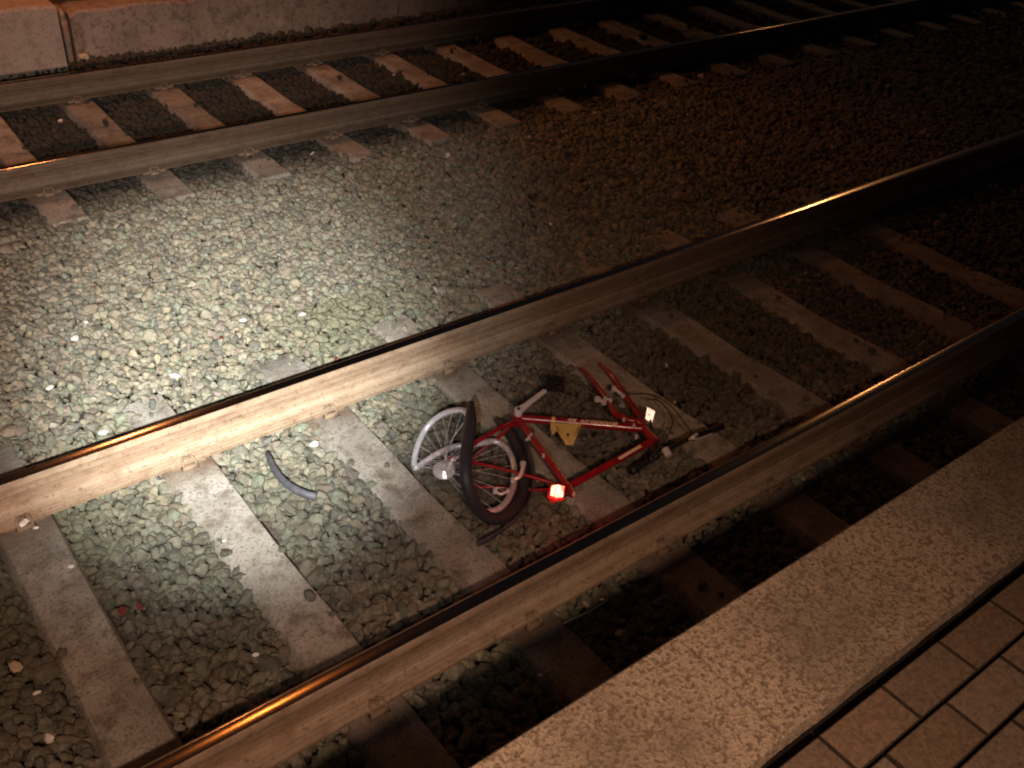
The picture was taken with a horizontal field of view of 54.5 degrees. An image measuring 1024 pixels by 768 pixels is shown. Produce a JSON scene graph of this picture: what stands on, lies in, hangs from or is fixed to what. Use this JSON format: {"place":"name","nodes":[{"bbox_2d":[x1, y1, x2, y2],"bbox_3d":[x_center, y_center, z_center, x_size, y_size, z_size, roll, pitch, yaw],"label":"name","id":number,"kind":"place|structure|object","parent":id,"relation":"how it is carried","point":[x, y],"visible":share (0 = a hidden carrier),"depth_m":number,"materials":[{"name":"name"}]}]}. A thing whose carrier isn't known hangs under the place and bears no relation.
{"place":"outdoors","nodes":[
{"label":"outdoors","id":0,"kind":"place"},
{"bbox_2d":[48,0,82,58],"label":"bank","id":1,"kind":"structure","parent":0,"point":[58,2],"depth_m":8.70,"materials":[{"name":"soil"}]},
{"bbox_2d":[0,0,1023,767],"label":"ground","id":2,"kind":"structure","parent":0,"point":[278,538],"depth_m":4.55,"materials":[{"name":"gravel"}]},
{"bbox_2d":[8,660,22,672],"bbox_3d":[-1.670,0.948,3.342,0.039,0.012,0.055,-21,43,-32],"label":"paper scrap","id":3,"kind":"object","parent":2,"relation":"on","point":[15,666],"visible":1,"depth_m":3.34,"materials":[{"name":"white paper"}]},
{"bbox_2d":[0,0,68,81],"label":"wall block","id":4,"kind":"structure","parent":2,"relation":"on","point":[31,41],"depth_m":8.00,"materials":[{"name":"concrete"}]},
{"bbox_2d":[0,116,89,228],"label":"sleeper","id":5,"kind":"object","parent":2,"relation":"on","point":[54,207],"visible":0.49,"depth_m":6.20,"materials":[{"name":"concrete"}]},
{"bbox_2d":[0,0,712,111],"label":"rail","id":6,"kind":"object","parent":5,"relation":"on","point":[43,90],"visible":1,"depth_m":8.46,"materials":[{"name":"beige"}]},
{"bbox_2d":[0,0,999,201],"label":"rail","id":7,"kind":"object","parent":5,"relation":"on","point":[28,179],"visible":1,"depth_m":7.60,"materials":[{"name":"beige"}]},
{"bbox_2d":[54,4,74,68],"bbox_3d":[-3.734,-2.898,8.294,0.051,0.495,0.180,-21,43,-32],"label":"drain pipe","id":8,"kind":"object","parent":2,"relation":"on","point":[66,32],"visible":0.88,"depth_m":8.21,"materials":[{"name":"plastic"}]},
{"bbox_2d":[71,335,78,340],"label":"paper scrap","id":9,"kind":"object","parent":2,"relation":"on","point":[74,337],"visible":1,"depth_m":4.91,"materials":[{"name":"white paper"}]},
{"bbox_2d":[77,53,88,58],"bbox_3d":[-3.620,-2.774,8.389,0.086,0.039,0.079,-21,43,-32],"label":"paper scrap","id":10,"kind":"object","parent":2,"relation":"on","point":[83,55],"visible":1,"depth_m":8.37,"materials":[{"name":"white paper"}]},
{"bbox_2d":[0,442,183,767],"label":"sleeper","id":11,"kind":"object","parent":2,"relation":"on","point":[128,723],"visible":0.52,"depth_m":3.46,"materials":[{"name":"concrete"}]},
{"bbox_2d":[19,519,28,526],"bbox_3d":[-1.891,0.536,3.848,0.028,0.010,0.046,14,36,13],"label":"paper scrap","id":12,"kind":"object","parent":11,"relation":"on","point":[24,522],"visible":1,"depth_m":3.84,"materials":[{"name":"white paper"}]},
{"bbox_2d":[140,307,1023,767],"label":"rail","id":13,"kind":"object","parent":11,"relation":"on","point":[282,727],"visible":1,"depth_m":3.68,"materials":[{"name":"beige"}]},
{"bbox_2d":[98,430,107,434],"bbox_3d":[-1.787,0.209,4.338,0.043,0.009,0.031,-21,43,-32],"label":"paper scrap","id":14,"kind":"object","parent":2,"relation":"on","point":[102,432],"visible":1,"depth_m":4.33,"materials":[{"name":"white paper"}]},
{"bbox_2d":[118,606,126,614],"bbox_3d":[-1.400,0.814,3.565,0.032,0.010,0.043,-21,43,-32],"label":"red scrap","id":15,"kind":"object","parent":2,"relation":"on","point":[122,610],"visible":1,"depth_m":3.56,"materials":[{"name":"red paper"}]},
{"bbox_2d":[55,95,195,206],"bbox_3d":[-2.875,-1.758,7.132,0.280,0.208,2.492,-21,43,-32],"label":"sleeper","id":16,"kind":"object","parent":2,"relation":"on","point":[164,185],"visible":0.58,"depth_m":7.05,"materials":[{"name":"concrete"}]},
{"bbox_2d":[136,602,143,609],"bbox_3d":[-1.345,0.802,3.588,0.022,0.009,0.037,-21,43,-32],"label":"red scrap","id":17,"kind":"object","parent":2,"relation":"on","point":[139,606],"visible":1,"depth_m":3.59,"materials":[{"name":"red paper"}]},
{"bbox_2d":[170,373,179,377],"bbox_3d":[-1.601,-0.042,4.713,0.050,0.008,0.030,15,37,15],"label":"paper scrap","id":18,"kind":"object","parent":2,"relation":"on","point":[174,375],"visible":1,"depth_m":4.71,"materials":[{"name":"white paper"}]},
{"bbox_2d":[145,82,291,186],"bbox_3d":[-2.346,-1.967,7.485,0.280,0.208,2.492,-22,43,-32],"label":"sleeper","id":19,"kind":"object","parent":2,"relation":"on","point":[177,101],"visible":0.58,"depth_m":7.38,"materials":[{"name":"concrete"}]},
{"bbox_2d":[7,0,564,80],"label":"weeds","id":20,"kind":"object","parent":2,"relation":"on","point":[162,53],"visible":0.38,"depth_m":9.12,"materials":[{"name":"green plant"}]},
{"bbox_2d":[117,394,459,767],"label":"sleeper","id":21,"kind":"object","parent":2,"relation":"on","point":[396,733],"visible":0.51,"depth_m":3.67,"materials":[{"name":"concrete"}]},
{"bbox_2d":[59,0,521,62],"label":"retaining wall","id":22,"kind":"structure","parent":2,"relation":"on","point":[102,28],"depth_m":8.95,"materials":[{"name":"concrete"}]},
{"bbox_2d":[265,451,317,500],"bbox_3d":[-0.951,0.391,4.172,0.368,0.045,0.077,32,44,33],"label":"tyre fragment","id":23,"kind":"object","parent":2,"relation":"on","point":[286,483],"visible":1,"depth_m":4.12,"materials":[{"name":"grey rubber"}]},
{"bbox_2d":[222,70,374,168],"bbox_3d":[-1.817,-2.171,7.842,0.280,0.208,2.492,-22,43,-32],"label":"sleeper","id":24,"kind":"object","parent":2,"relation":"on","point":[254,88],"visible":0.46,"depth_m":7.78,"materials":[{"name":"concrete"}]},
{"bbox_2d":[309,441,317,446],"bbox_3d":[-0.869,0.263,4.368,0.045,0.010,0.035,-21,43,-32],"label":"paper scrap","id":25,"kind":"object","parent":2,"relation":"on","point":[314,444],"visible":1,"depth_m":4.36,"materials":[{"name":"white paper"}]},
{"bbox_2d":[293,59,452,147],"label":"sleeper","id":26,"kind":"object","parent":2,"relation":"on","point":[326,75],"visible":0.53,"depth_m":8.12,"materials":[{"name":"concrete"}]},
{"bbox_2d":[253,352,615,707],"bbox_3d":[-0.434,0.520,4.200,0.280,0.208,2.492,-21,43,-32],"label":"sleeper","id":27,"kind":"object","parent":2,"relation":"on","point":[571,671],"visible":0.53,"depth_m":3.99,"materials":[{"name":"concrete"}]},
{"bbox_2d":[411,362,724,546],"bbox_3d":[0.240,0.169,4.360,1.388,0.352,0.803,-21,43,-32],"label":"bicycle","id":28,"kind":"object","parent":27,"relation":"on","point":[515,430],"visible":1,"depth_m":4.28,"materials":[{"name":"red paint"}]},
{"bbox_2d":[362,48,521,130],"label":"sleeper","id":29,"kind":"object","parent":2,"relation":"on","point":[394,64],"visible":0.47,"depth_m":8.47,"materials":[{"name":"concrete"}]},
{"bbox_2d":[425,42,586,116],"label":"sleeper","id":30,"kind":"object","parent":2,"relation":"on","point":[482,67],"visible":0.4,"depth_m":8.85,"materials":[{"name":"concrete"}]},
{"bbox_2d":[369,314,743,623],"bbox_3d":[0.096,0.308,4.551,0.280,0.208,2.492,-21,43,-32],"label":"sleeper","id":31,"kind":"object","parent":2,"relation":"on","point":[679,570],"visible":0.51,"depth_m":4.25,"materials":[{"name":"concrete"}]},
{"bbox_2d":[486,33,643,105],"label":"sleeper","id":32,"kind":"object","parent":2,"relation":"on","point":[604,88],"visible":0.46,"depth_m":9.16,"materials":[{"name":"concrete"}]},
{"bbox_2d":[563,599,607,623],"bbox_3d":[0.275,0.857,3.726,0.232,0.019,0.021,-20,42,-30],"label":"twig","id":33,"kind":"object","parent":2,"relation":"on","point":[582,614],"visible":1,"depth_m":3.71,"materials":[{"name":"brown wood"}]},
{"bbox_2d":[582,600,589,606],"bbox_3d":[0.278,0.828,3.742,0.023,0.002,0.038,-21,43,-32],"label":"dead leaf","id":34,"kind":"object","parent":2,"relation":"on","point":[586,603],"visible":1,"depth_m":3.74,"materials":[{"name":"brown plant"}]},
{"bbox_2d":[537,25,698,91],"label":"sleeper","id":35,"kind":"object","parent":2,"relation":"on","point":[559,33],"visible":0.38,"depth_m":9.56,"materials":[{"name":"concrete"}]},
{"bbox_2d":[473,282,849,550],"bbox_3d":[0.625,0.099,4.904,0.280,0.208,2.492,-22,43,-32],"label":"sleeper","id":36,"kind":"object","parent":2,"relation":"on","point":[809,523],"visible":0.48,"depth_m":4.68,"materials":[{"name":"concrete"}]},
{"bbox_2d":[0,130,1023,532],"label":"rail","id":37,"kind":"object","parent":36,"relation":"on","point":[70,480],"visible":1,"depth_m":4.85,"materials":[{"name":"beige"}]},
{"bbox_2d":[579,17,748,79],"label":"sleeper","id":38,"kind":"object","parent":2,"relation":"on","point":[627,32],"visible":0.34,"depth_m":9.88,"materials":[{"name":"concrete"}]},
{"bbox_2d":[632,10,794,72],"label":"sleeper","id":39,"kind":"object","parent":2,"relation":"on","point":[763,58],"visible":0.38,"depth_m":10.22,"materials":[{"name":"concrete"}]},
{"bbox_2d":[561,256,937,491],"bbox_3d":[1.153,-0.105,5.261,0.280,0.208,2.492,-22,43,-32],"label":"sleeper","id":40,"kind":"object","parent":2,"relation":"on","point":[902,468],"visible":0.49,"depth_m":5.08,"materials":[{"name":"concrete"}]},
{"bbox_2d":[672,3,835,58],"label":"sleeper","id":41,"kind":"object","parent":2,"relation":"on","point":[732,23],"visible":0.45,"depth_m":10.61,"materials":[{"name":"concrete"}]},
{"bbox_2d":[715,0,876,50],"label":"sleeper","id":42,"kind":"object","parent":2,"relation":"on","point":[755,10],"visible":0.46,"depth_m":10.93,"materials":[{"name":"concrete"}]},
{"bbox_2d":[646,229,1014,442],"bbox_3d":[1.682,-0.317,5.613,0.280,0.208,2.492,-21,43,-32],"label":"sleeper","id":43,"kind":"object","parent":2,"relation":"on","point":[976,419],"visible":0.5,"depth_m":5.40,"materials":[{"name":"concrete"}]},
{"bbox_2d":[772,0,914,42],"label":"sleeper","id":44,"kind":"object","parent":2,"relation":"on","point":[875,30],"visible":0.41,"depth_m":11.19,"materials":[{"name":"concrete"}]},
{"bbox_2d":[714,207,1023,382],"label":"sleeper","id":45,"kind":"object","parent":2,"relation":"on","point":[953,328],"visible":0.47,"depth_m":5.94,"materials":[{"name":"concrete"}]},
{"bbox_2d":[816,0,949,33],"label":"sleeper","id":46,"kind":"object","parent":2,"relation":"on","point":[916,22],"visible":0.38,"depth_m":11.15,"materials":[{"name":"concrete"}]},
{"bbox_2d":[781,187,1023,309],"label":"sleeper","id":47,"kind":"object","parent":2,"relation":"on","point":[914,251],"visible":0.48,"depth_m":6.35,"materials":[{"name":"concrete"}]},
{"bbox_2d":[884,0,981,27],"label":"sleeper","id":48,"kind":"object","parent":2,"relation":"on","point":[951,17],"visible":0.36,"depth_m":11.42,"materials":[{"name":"concrete"}]},
{"bbox_2d":[961,5,1005,18],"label":"sleeper","id":49,"kind":"object","parent":2,"relation":"on","point":[986,10],"visible":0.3,"depth_m":11.79,"materials":[{"name":"concrete"}]},
{"bbox_2d":[991,0,1023,10],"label":"sleeper","id":50,"kind":"object","parent":2,"relation":"on","point":[1017,5],"visible":0.35,"depth_m":12.16,"materials":[{"name":"concrete"}]},
{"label":"platform","id":51,"kind":"structure","parent":2,"relation":"on","visible":0},
{"bbox_2d":[469,416,1023,767],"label":"platform coping","id":52,"kind":"object","parent":51,"relation":"on","point":[761,674],"visible":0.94,"depth_m":2.44,"materials":[{"name":"concrete"}]},
{"bbox_2d":[761,562,1023,767],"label":"drain channel","id":53,"kind":"object","parent":51,"relation":"on","point":[782,757],"depth_m":2.42,"materials":[{"name":"black"}]},
{"bbox_2d":[779,573,1023,767],"bbox_3d":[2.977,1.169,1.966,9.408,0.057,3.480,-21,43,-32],"label":"platform paving","id":54,"kind":"structure","parent":51,"relation":"on","point":[962,725],"depth_m":2.29,"materials":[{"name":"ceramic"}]},
{"bbox_2d":[528,193,537,198],"bbox_3d":[0.141,-1.260,6.639,0.058,0.012,0.102,25,40,26],"label":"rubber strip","id":55,"kind":"object","parent":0,"point":[534,196],"visible":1,"depth_m":6.63,"materials":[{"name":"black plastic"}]}
]}

